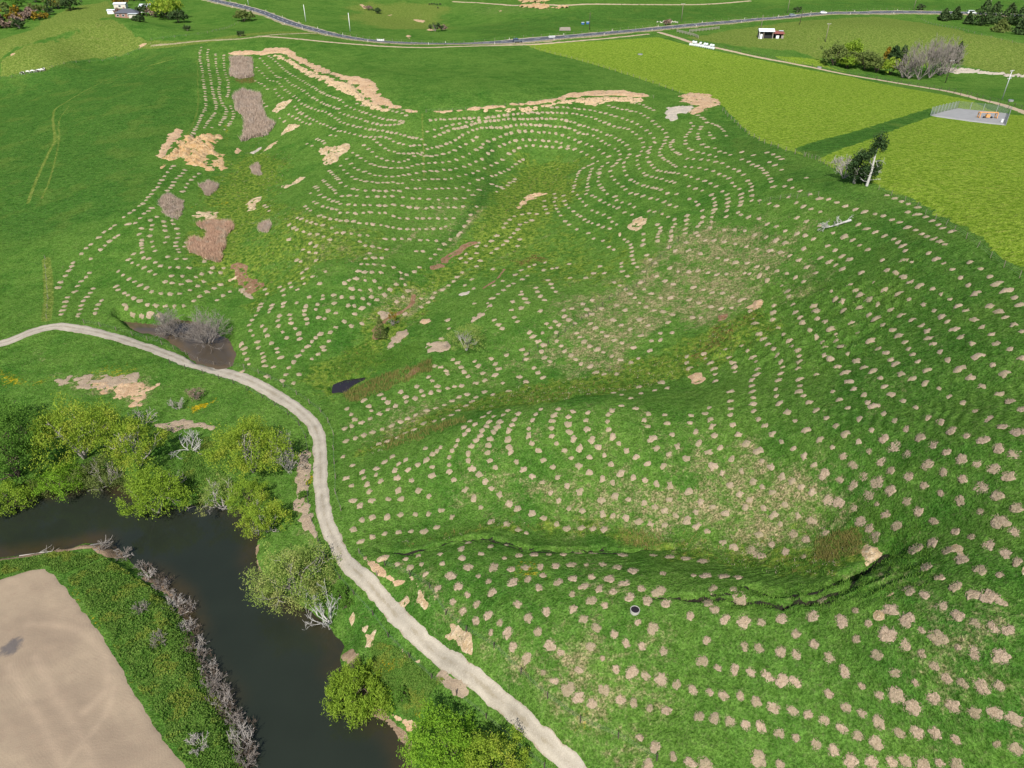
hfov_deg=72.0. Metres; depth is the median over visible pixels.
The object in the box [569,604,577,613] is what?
grass patch
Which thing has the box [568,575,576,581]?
grass patch
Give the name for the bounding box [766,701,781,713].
grass patch
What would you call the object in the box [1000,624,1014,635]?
grass patch
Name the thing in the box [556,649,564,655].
grass patch
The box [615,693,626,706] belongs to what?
grass patch
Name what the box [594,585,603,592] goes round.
grass patch
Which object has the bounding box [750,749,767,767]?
grass patch
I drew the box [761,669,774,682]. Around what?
grass patch
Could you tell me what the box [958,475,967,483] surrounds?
grass patch
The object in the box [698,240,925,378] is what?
tussocks
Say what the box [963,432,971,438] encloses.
grass patch
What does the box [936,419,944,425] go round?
grass patch
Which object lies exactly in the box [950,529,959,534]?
grass patch
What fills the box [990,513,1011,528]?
grass patch
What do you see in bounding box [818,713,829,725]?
grass patch
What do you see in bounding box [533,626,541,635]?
grass patch
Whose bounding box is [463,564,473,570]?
grass patch
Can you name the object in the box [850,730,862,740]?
grass patch
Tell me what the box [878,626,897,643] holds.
grass patch
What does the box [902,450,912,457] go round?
grass patch
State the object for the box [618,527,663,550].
rushes
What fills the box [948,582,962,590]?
grass patch
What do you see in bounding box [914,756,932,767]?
grass patch
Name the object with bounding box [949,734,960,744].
grass patch
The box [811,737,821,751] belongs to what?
grass patch
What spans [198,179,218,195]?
reeds
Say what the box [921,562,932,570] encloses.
grass patch
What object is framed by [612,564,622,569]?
grass patch
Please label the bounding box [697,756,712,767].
grass patch
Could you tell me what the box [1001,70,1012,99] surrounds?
power pole
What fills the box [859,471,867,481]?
grass patch
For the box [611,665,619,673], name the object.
grass patch
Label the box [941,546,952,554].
grass patch
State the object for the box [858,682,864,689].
grass patch
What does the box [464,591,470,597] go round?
grass patch
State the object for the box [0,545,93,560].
river beach
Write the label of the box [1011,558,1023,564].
grass patch
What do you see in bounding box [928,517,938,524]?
grass patch
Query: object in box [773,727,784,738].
grass patch
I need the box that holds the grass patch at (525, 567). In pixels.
[520,564,529,569]
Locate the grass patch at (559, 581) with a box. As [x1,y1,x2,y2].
[553,578,562,585]
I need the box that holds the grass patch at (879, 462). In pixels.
[875,457,885,466]
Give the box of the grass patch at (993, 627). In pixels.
[985,619,1001,633]
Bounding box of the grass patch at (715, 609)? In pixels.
[709,605,719,614]
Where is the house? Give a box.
[114,7,141,17]
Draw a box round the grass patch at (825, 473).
[819,468,829,480]
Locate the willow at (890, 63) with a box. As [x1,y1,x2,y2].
[882,57,904,74]
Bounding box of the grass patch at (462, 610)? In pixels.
[459,607,466,615]
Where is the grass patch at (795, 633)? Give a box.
[791,628,801,637]
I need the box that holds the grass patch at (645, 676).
[641,671,650,680]
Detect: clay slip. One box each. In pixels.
[156,128,182,158]
[160,133,224,170]
[192,211,218,219]
[211,159,226,170]
[245,196,261,210]
[264,141,277,150]
[272,99,291,112]
[281,124,299,135]
[281,177,304,187]
[319,143,349,164]
[349,612,354,625]
[362,625,375,647]
[376,555,389,561]
[399,595,409,606]
[409,576,428,609]
[445,623,472,654]
[518,0,548,2]
[518,3,548,9]
[551,5,567,8]
[627,216,646,230]
[688,373,705,383]
[718,313,727,320]
[746,299,762,309]
[860,544,881,565]
[873,610,884,620]
[950,544,963,556]
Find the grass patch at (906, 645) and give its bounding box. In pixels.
[898,637,910,651]
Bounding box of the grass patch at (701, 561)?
[697,559,709,563]
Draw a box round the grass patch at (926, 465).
[920,458,933,470]
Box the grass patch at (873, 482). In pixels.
[870,474,885,490]
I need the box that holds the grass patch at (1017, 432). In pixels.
[1008,428,1023,436]
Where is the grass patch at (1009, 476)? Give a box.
[1000,471,1017,481]
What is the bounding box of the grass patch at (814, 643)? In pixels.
[809,639,819,648]
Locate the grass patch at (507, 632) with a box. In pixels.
[502,627,512,639]
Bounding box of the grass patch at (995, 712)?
[986,706,1003,720]
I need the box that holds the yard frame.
[977,112,998,118]
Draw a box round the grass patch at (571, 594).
[569,591,574,597]
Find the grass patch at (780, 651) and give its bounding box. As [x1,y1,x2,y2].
[775,645,786,657]
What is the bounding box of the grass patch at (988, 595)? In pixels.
[979,589,996,603]
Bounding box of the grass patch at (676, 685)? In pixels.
[672,679,680,689]
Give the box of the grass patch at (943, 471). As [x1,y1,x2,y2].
[939,467,946,476]
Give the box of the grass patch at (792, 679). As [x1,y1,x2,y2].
[788,675,803,688]
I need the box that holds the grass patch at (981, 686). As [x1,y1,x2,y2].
[972,677,991,694]
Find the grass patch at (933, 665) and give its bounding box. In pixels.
[929,660,939,670]
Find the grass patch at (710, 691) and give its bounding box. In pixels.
[705,688,713,696]
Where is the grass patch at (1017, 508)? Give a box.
[1009,502,1023,512]
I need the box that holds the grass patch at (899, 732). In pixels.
[892,728,905,738]
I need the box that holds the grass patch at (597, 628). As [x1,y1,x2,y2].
[591,623,601,632]
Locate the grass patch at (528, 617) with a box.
[523,611,533,623]
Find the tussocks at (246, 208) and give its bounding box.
[189,138,293,312]
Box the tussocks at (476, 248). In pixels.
[337,159,576,381]
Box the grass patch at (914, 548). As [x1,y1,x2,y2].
[908,543,922,554]
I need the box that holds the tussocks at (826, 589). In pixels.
[701,497,935,620]
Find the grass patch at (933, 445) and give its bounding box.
[927,440,937,448]
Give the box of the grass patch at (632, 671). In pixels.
[625,664,638,680]
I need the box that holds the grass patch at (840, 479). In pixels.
[836,476,843,483]
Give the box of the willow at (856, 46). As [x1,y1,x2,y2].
[844,38,864,54]
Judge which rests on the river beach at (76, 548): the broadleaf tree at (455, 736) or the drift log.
the drift log
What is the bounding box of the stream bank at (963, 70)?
[946,68,1023,76]
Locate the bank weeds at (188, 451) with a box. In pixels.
[177,431,234,506]
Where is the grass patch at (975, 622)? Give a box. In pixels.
[969,618,982,629]
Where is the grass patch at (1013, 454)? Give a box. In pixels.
[1007,449,1021,459]
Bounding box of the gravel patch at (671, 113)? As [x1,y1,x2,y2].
[665,106,692,120]
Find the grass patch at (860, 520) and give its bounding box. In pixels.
[855,516,865,526]
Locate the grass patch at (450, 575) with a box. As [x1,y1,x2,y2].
[443,572,456,580]
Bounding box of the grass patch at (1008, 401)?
[1005,398,1015,403]
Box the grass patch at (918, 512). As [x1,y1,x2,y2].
[912,506,923,516]
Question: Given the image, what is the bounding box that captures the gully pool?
[332,377,364,392]
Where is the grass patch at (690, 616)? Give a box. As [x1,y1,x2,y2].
[686,611,693,620]
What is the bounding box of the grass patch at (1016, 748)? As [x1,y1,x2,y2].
[1007,742,1023,755]
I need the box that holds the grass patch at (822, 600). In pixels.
[818,597,826,603]
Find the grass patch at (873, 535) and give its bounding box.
[870,531,880,543]
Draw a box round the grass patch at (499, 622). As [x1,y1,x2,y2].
[497,619,502,626]
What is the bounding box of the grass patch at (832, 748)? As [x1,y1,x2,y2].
[827,743,839,757]
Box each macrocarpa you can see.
[843,148,873,183]
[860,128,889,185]
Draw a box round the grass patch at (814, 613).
[806,610,818,621]
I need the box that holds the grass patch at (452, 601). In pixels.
[449,598,455,605]
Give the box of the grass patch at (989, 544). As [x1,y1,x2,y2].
[981,539,994,550]
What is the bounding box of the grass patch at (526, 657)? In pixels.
[521,652,532,665]
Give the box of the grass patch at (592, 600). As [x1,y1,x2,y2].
[586,596,596,606]
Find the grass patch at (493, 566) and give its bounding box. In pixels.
[489,563,498,571]
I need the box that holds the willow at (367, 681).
[319,655,395,730]
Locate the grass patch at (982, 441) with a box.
[976,435,990,444]
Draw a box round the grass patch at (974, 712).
[966,706,982,719]
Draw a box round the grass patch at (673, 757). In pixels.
[669,751,676,761]
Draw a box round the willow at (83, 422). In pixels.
[23,390,134,476]
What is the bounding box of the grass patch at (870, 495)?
[863,491,874,499]
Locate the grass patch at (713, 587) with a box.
[709,585,717,594]
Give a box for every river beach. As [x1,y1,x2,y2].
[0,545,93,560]
[92,545,123,558]
[142,576,186,613]
[256,545,260,569]
[341,649,411,763]
[391,714,415,730]
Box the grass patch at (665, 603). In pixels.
[660,599,671,607]
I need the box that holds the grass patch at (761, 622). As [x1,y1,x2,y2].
[757,618,766,626]
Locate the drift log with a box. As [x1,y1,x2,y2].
[19,546,58,555]
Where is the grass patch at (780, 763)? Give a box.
[775,758,784,767]
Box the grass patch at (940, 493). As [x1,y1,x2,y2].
[937,490,943,496]
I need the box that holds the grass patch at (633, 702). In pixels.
[630,698,636,707]
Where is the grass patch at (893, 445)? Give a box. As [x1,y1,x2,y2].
[886,440,902,452]
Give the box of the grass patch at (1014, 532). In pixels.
[1005,527,1019,536]
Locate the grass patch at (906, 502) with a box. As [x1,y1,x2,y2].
[902,497,910,505]
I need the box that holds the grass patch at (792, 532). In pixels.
[789,529,797,537]
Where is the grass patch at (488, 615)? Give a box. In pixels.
[483,609,492,620]
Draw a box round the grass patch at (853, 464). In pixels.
[848,461,858,469]
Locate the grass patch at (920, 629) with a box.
[917,626,925,632]
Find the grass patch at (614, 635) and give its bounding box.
[610,630,618,639]
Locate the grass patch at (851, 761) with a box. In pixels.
[842,752,860,767]
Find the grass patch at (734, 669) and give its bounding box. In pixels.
[730,663,738,675]
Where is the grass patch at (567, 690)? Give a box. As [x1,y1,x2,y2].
[560,681,575,696]
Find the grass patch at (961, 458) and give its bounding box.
[956,453,967,464]
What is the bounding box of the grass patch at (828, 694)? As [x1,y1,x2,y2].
[822,689,833,698]
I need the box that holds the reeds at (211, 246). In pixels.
[186,217,233,262]
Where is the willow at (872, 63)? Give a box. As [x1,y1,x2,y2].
[864,55,888,71]
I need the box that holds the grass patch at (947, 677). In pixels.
[940,672,952,684]
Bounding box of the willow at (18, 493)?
[0,476,38,516]
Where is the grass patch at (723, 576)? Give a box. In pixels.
[718,574,729,578]
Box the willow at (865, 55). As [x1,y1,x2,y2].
[850,48,885,69]
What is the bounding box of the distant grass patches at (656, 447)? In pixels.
[54,47,1023,576]
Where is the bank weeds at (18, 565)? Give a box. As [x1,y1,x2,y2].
[0,550,102,574]
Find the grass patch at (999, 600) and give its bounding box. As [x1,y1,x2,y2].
[992,594,1010,606]
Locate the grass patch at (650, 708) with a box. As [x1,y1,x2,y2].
[645,704,652,712]
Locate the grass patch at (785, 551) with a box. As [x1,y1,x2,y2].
[779,547,788,555]
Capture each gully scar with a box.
[230,263,263,293]
[372,326,380,339]
[376,294,415,329]
[406,367,418,375]
[430,264,444,269]
[441,241,477,262]
[482,269,504,288]
[516,193,546,208]
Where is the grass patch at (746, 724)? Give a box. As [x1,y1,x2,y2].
[741,719,751,730]
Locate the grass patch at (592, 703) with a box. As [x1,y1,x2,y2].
[586,698,597,709]
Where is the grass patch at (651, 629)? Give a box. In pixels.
[646,622,659,635]
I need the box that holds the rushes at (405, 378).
[343,357,432,402]
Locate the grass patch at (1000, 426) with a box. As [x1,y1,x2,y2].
[997,423,1008,428]
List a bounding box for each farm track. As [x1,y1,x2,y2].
[151,33,316,45]
[262,34,648,47]
[452,0,749,5]
[657,32,1023,113]
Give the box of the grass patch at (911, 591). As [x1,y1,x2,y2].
[904,585,915,595]
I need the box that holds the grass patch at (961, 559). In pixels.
[954,553,968,563]
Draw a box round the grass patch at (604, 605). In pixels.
[600,602,608,608]
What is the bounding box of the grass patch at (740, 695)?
[736,689,744,700]
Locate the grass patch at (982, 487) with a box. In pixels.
[973,480,988,494]
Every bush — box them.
[0,2,8,11]
[3,11,17,18]
[5,20,18,26]
[8,0,22,6]
[8,14,26,21]
[9,5,19,12]
[10,18,24,28]
[19,11,32,18]
[27,3,39,9]
[30,11,47,19]
[35,5,46,9]
[42,6,54,14]
[44,0,53,8]
[48,0,59,8]
[93,539,111,549]
[111,0,127,2]
[115,546,131,560]
[130,601,148,614]
[131,15,145,20]
[132,560,149,570]
[138,561,154,575]
[138,567,156,581]
[148,578,170,591]
[149,630,167,647]
[150,572,174,589]
[155,11,166,17]
[161,589,176,599]
[163,593,184,609]
[167,8,188,22]
[167,397,184,409]
[168,594,184,608]
[175,600,195,619]
[176,616,193,631]
[179,636,204,657]
[181,596,196,614]
[182,25,190,30]
[184,623,202,637]
[184,731,208,756]
[185,619,198,629]
[185,634,209,651]
[186,387,203,400]
[196,647,206,661]
[196,649,215,669]
[198,657,218,679]
[199,672,227,696]
[200,664,225,688]
[205,679,218,694]
[205,683,234,710]
[209,684,229,700]
[211,691,233,712]
[216,698,242,724]
[223,709,244,730]
[226,718,255,753]
[228,711,244,728]
[230,725,252,749]
[231,739,259,767]
[232,8,255,20]
[233,737,259,759]
[235,751,257,767]
[236,30,244,35]
[239,715,256,736]
[240,751,254,767]
[297,489,307,498]
[331,584,349,600]
[338,594,354,609]
[372,7,381,12]
[388,310,399,325]
[395,686,410,704]
[428,22,443,30]
[440,321,484,351]
[663,19,671,24]
[917,3,925,9]
[989,18,1012,32]
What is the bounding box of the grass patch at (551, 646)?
[544,639,555,651]
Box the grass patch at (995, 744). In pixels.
[992,739,1000,748]
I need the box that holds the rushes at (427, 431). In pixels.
[383,416,466,449]
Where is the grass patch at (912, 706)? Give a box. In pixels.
[903,698,922,716]
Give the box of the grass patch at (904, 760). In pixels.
[897,754,912,767]
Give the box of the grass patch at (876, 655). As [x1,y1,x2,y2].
[870,648,882,662]
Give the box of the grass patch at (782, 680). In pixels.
[775,673,788,687]
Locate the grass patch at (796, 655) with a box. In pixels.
[791,649,800,659]
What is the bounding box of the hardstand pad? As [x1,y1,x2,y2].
[931,108,1008,124]
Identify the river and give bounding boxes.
[0,482,411,767]
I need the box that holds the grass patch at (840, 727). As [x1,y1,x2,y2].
[835,721,848,734]
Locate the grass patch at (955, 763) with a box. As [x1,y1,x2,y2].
[949,757,964,767]
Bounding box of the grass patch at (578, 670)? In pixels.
[574,666,583,673]
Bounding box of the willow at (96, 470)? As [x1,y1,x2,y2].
[67,449,134,497]
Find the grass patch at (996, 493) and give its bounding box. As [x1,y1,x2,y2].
[990,490,1004,500]
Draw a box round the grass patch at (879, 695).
[874,691,883,700]
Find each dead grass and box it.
[54,372,139,391]
[154,419,214,432]
[157,192,184,218]
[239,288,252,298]
[293,450,317,537]
[377,311,390,319]
[387,329,408,349]
[420,319,430,323]
[425,341,450,352]
[436,670,468,697]
[472,302,492,321]
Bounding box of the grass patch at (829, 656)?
[823,651,835,663]
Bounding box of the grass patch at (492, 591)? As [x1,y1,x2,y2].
[487,588,496,596]
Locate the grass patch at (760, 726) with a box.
[755,719,766,733]
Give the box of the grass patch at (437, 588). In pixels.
[434,585,441,591]
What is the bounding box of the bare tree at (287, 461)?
[267,430,308,472]
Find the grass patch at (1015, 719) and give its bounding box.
[1004,711,1023,726]
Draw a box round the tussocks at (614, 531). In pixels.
[402,519,858,576]
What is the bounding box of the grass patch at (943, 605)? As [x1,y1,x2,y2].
[934,600,948,610]
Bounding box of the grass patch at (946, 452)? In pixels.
[942,447,950,455]
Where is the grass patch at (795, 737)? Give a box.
[790,734,799,742]
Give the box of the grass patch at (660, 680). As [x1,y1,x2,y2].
[654,672,666,687]
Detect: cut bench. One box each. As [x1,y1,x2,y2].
[228,47,417,112]
[434,90,648,112]
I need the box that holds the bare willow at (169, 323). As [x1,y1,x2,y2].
[151,308,189,340]
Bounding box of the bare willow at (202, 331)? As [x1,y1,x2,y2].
[173,306,232,353]
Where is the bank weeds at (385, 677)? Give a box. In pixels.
[370,640,444,719]
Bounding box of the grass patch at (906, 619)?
[898,611,914,628]
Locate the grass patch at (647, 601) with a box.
[642,595,652,605]
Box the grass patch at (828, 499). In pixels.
[823,494,833,506]
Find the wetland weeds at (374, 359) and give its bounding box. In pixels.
[327,341,420,382]
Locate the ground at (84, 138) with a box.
[0,0,1023,767]
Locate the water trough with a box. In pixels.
[630,605,639,615]
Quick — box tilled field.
[0,569,185,767]
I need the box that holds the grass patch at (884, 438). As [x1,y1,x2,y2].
[878,434,888,443]
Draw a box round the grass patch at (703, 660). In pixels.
[696,655,708,667]
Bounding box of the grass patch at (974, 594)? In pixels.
[965,588,980,599]
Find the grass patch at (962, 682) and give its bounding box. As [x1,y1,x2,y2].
[956,678,968,688]
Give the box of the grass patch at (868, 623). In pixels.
[865,619,872,626]
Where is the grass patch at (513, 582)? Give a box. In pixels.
[507,578,518,586]
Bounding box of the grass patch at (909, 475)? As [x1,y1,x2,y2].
[903,471,912,481]
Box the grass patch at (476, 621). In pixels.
[472,616,479,625]
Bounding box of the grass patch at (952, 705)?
[945,698,962,712]
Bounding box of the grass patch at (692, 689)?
[688,684,697,694]
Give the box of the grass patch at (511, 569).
[506,566,514,571]
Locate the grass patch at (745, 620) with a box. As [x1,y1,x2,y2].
[735,615,751,629]
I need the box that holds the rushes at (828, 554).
[810,526,867,562]
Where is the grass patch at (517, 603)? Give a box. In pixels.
[513,600,521,607]
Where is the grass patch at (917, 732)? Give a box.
[909,725,924,740]
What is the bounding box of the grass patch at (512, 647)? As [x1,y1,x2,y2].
[509,641,516,652]
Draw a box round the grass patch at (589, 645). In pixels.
[585,642,595,652]
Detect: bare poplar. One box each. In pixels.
[894,58,916,77]
[901,54,927,78]
[906,41,949,79]
[916,33,964,77]
[931,36,963,75]
[941,43,967,73]
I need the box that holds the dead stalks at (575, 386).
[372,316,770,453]
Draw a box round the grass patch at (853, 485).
[848,479,857,490]
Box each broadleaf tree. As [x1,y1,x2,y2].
[0,394,26,429]
[0,395,72,487]
[58,0,82,9]
[134,4,148,15]
[144,7,156,16]
[396,695,487,767]
[449,725,533,767]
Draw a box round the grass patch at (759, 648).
[753,643,764,652]
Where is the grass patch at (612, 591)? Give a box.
[608,588,617,594]
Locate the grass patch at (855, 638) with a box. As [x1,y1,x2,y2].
[851,635,860,643]
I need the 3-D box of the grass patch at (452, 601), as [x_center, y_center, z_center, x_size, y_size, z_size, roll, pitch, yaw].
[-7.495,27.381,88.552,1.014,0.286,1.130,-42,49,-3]
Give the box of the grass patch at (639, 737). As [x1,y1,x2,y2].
[635,733,643,741]
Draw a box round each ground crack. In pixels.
[394,537,603,554]
[408,540,641,555]
[521,551,617,553]
[653,593,730,602]
[682,581,855,610]
[744,583,836,597]
[768,600,835,607]
[854,554,889,580]
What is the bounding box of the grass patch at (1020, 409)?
[1016,407,1023,411]
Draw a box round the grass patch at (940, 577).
[935,573,944,581]
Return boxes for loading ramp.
[559,27,570,30]
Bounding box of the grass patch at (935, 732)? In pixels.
[927,726,941,739]
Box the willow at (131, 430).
[80,411,175,473]
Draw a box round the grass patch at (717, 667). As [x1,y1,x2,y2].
[713,664,721,671]
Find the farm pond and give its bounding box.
[123,319,235,368]
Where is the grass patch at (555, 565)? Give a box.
[552,563,558,568]
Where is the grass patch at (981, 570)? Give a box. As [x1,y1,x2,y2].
[973,565,986,575]
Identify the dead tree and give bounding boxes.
[128,407,156,425]
[170,428,201,458]
[300,578,340,629]
[829,155,850,178]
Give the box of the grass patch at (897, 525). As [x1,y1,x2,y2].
[890,520,902,530]
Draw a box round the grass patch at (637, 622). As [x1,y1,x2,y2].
[635,619,640,625]
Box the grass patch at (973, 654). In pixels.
[968,644,979,661]
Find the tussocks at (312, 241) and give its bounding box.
[265,205,389,285]
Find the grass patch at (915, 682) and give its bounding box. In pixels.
[911,678,919,686]
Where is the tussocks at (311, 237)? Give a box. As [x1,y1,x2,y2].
[261,204,388,282]
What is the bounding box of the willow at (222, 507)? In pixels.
[195,472,242,516]
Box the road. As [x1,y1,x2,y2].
[209,0,1014,44]
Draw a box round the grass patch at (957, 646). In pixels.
[953,643,962,649]
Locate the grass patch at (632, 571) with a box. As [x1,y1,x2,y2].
[628,567,638,573]
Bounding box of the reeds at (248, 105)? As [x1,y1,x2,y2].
[232,87,275,141]
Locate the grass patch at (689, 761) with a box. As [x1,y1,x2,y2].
[683,757,697,767]
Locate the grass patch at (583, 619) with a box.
[578,614,588,622]
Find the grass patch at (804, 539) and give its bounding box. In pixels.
[801,535,809,542]
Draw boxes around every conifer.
[373,316,387,337]
[883,46,891,58]
[887,45,900,60]
[899,44,908,61]
[951,41,963,63]
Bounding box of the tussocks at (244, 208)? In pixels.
[198,141,288,308]
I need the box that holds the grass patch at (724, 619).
[720,613,729,624]
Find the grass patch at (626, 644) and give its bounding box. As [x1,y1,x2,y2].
[622,638,630,648]
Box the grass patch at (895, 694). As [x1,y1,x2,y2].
[886,686,906,703]
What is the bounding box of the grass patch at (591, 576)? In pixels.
[588,573,595,579]
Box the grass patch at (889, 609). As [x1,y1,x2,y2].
[882,602,898,614]
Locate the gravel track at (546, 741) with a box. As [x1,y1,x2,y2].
[0,323,586,767]
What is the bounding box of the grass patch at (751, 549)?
[745,546,757,554]
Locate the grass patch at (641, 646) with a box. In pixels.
[637,641,646,650]
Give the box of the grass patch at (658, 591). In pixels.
[651,585,666,597]
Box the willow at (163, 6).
[145,0,184,19]
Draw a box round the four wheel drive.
[512,38,521,42]
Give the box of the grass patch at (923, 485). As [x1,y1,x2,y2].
[920,481,928,489]
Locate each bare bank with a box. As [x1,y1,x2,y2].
[92,382,159,406]
[364,556,404,585]
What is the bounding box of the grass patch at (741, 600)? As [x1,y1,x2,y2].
[732,591,746,605]
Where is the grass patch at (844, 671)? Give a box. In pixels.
[839,664,850,679]
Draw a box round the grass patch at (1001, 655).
[990,648,1011,664]
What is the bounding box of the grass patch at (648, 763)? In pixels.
[642,758,652,767]
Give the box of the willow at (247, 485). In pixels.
[214,473,271,516]
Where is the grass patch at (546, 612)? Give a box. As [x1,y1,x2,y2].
[541,606,550,616]
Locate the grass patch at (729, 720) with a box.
[724,714,737,727]
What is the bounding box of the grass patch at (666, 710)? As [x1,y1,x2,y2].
[661,706,672,714]
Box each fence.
[83,320,340,509]
[168,359,545,767]
[285,53,411,112]
[316,13,976,44]
[350,8,984,42]
[384,560,657,761]
[439,92,653,111]
[522,279,645,361]
[529,44,719,105]
[677,30,698,37]
[689,26,719,31]
[692,38,1022,107]
[722,110,805,155]
[804,152,852,178]
[879,185,1021,277]
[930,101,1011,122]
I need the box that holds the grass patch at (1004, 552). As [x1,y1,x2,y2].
[998,546,1011,558]
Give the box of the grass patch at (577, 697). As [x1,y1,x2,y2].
[571,692,584,702]
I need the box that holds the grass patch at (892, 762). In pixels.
[884,756,898,767]
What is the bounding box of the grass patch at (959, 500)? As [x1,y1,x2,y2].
[955,495,964,506]
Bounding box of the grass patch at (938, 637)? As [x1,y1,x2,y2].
[926,629,948,646]
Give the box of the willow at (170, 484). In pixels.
[110,464,197,521]
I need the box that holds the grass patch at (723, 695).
[718,689,729,700]
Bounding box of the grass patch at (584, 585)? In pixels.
[578,582,588,588]
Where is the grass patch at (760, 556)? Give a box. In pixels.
[753,552,765,558]
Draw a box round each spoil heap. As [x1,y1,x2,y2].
[273,54,388,111]
[484,96,642,112]
[678,92,719,114]
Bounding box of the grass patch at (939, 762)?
[933,758,945,767]
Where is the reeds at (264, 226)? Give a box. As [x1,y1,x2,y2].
[257,219,272,232]
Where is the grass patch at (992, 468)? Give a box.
[987,463,1001,474]
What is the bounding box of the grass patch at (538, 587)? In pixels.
[535,583,542,590]
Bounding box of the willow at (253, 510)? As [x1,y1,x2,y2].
[232,488,292,540]
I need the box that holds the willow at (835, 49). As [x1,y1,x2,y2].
[818,40,855,64]
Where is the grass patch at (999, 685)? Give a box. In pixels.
[991,679,1006,691]
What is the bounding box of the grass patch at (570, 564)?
[566,562,576,566]
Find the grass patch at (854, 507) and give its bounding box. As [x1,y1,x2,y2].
[850,504,856,511]
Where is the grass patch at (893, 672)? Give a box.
[889,667,901,677]
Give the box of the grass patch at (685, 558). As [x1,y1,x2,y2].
[681,556,691,559]
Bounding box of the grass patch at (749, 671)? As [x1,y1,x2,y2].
[746,665,755,677]
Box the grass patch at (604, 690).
[598,683,610,697]
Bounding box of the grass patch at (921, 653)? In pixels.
[916,648,925,657]
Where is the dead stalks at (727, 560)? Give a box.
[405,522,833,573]
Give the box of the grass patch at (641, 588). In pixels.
[638,585,645,591]
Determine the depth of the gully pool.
139.18 m
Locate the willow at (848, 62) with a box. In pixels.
[836,54,858,67]
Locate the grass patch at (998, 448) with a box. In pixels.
[993,443,1004,453]
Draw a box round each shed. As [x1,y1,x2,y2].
[106,9,114,13]
[113,2,127,8]
[757,28,784,38]
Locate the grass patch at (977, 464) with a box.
[972,459,981,467]
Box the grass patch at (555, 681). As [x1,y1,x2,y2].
[550,678,559,684]
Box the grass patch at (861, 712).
[856,709,867,718]
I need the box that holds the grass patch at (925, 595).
[918,590,929,599]
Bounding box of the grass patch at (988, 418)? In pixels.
[982,415,993,421]
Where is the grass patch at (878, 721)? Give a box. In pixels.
[871,714,884,730]
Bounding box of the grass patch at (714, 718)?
[708,712,720,724]
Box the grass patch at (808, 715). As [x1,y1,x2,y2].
[803,709,813,718]
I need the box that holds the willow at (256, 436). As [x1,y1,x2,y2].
[197,413,303,477]
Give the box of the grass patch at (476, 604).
[473,600,480,608]
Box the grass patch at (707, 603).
[703,599,712,606]
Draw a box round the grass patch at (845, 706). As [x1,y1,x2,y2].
[840,702,850,712]
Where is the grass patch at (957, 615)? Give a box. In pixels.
[950,609,964,621]
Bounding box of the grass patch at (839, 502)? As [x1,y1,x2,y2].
[831,496,844,508]
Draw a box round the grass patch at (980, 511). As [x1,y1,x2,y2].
[977,508,983,514]
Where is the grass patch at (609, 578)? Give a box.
[602,574,613,582]
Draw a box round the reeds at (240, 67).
[228,53,254,78]
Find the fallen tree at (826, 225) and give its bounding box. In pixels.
[818,216,851,230]
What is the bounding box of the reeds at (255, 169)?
[249,162,262,175]
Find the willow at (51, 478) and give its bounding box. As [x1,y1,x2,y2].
[23,459,84,502]
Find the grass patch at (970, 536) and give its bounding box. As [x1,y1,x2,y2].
[967,533,975,539]
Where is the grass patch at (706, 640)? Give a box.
[703,636,710,644]
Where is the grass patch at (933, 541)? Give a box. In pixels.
[927,536,937,547]
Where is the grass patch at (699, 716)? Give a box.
[693,711,703,722]
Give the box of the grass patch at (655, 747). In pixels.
[648,740,661,753]
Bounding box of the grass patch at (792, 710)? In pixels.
[785,705,799,715]
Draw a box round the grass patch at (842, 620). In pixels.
[835,613,847,628]
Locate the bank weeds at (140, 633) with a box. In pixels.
[67,558,245,767]
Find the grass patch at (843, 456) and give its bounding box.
[838,452,847,459]
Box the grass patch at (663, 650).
[659,646,668,655]
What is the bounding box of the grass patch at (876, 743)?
[868,734,884,752]
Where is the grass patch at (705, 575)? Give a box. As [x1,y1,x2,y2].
[699,573,711,577]
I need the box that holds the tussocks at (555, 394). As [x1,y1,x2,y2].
[343,304,781,455]
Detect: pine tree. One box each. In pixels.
[937,8,953,20]
[951,6,963,19]
[963,11,973,23]
[969,0,996,25]
[979,1,1003,23]
[995,2,1019,23]
[1008,5,1023,23]
[1011,19,1023,34]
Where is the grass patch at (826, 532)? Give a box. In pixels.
[821,526,829,535]
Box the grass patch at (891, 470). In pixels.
[886,466,894,474]
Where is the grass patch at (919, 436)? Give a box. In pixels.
[914,432,925,441]
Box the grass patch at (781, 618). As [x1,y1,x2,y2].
[775,613,787,623]
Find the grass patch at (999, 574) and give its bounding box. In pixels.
[995,571,1004,577]
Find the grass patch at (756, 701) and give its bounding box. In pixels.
[750,695,761,707]
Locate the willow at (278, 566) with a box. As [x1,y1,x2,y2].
[239,535,341,616]
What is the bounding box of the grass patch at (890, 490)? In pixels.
[884,484,895,496]
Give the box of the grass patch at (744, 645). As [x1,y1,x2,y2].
[741,642,748,651]
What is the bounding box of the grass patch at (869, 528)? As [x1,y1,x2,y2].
[864,523,874,532]
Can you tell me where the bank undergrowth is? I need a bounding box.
[19,467,143,498]
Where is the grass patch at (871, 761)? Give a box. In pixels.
[864,755,878,767]
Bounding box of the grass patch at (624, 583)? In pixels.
[618,580,629,585]
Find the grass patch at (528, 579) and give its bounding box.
[524,576,531,582]
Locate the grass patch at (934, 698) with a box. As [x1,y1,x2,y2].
[924,690,940,704]
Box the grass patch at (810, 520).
[806,516,816,523]
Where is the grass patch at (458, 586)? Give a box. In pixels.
[453,582,462,589]
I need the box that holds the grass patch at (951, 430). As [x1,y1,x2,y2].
[945,426,956,434]
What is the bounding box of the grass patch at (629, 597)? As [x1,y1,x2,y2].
[624,592,635,601]
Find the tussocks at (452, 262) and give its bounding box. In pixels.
[338,160,571,378]
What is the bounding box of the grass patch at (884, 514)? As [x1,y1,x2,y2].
[880,510,890,518]

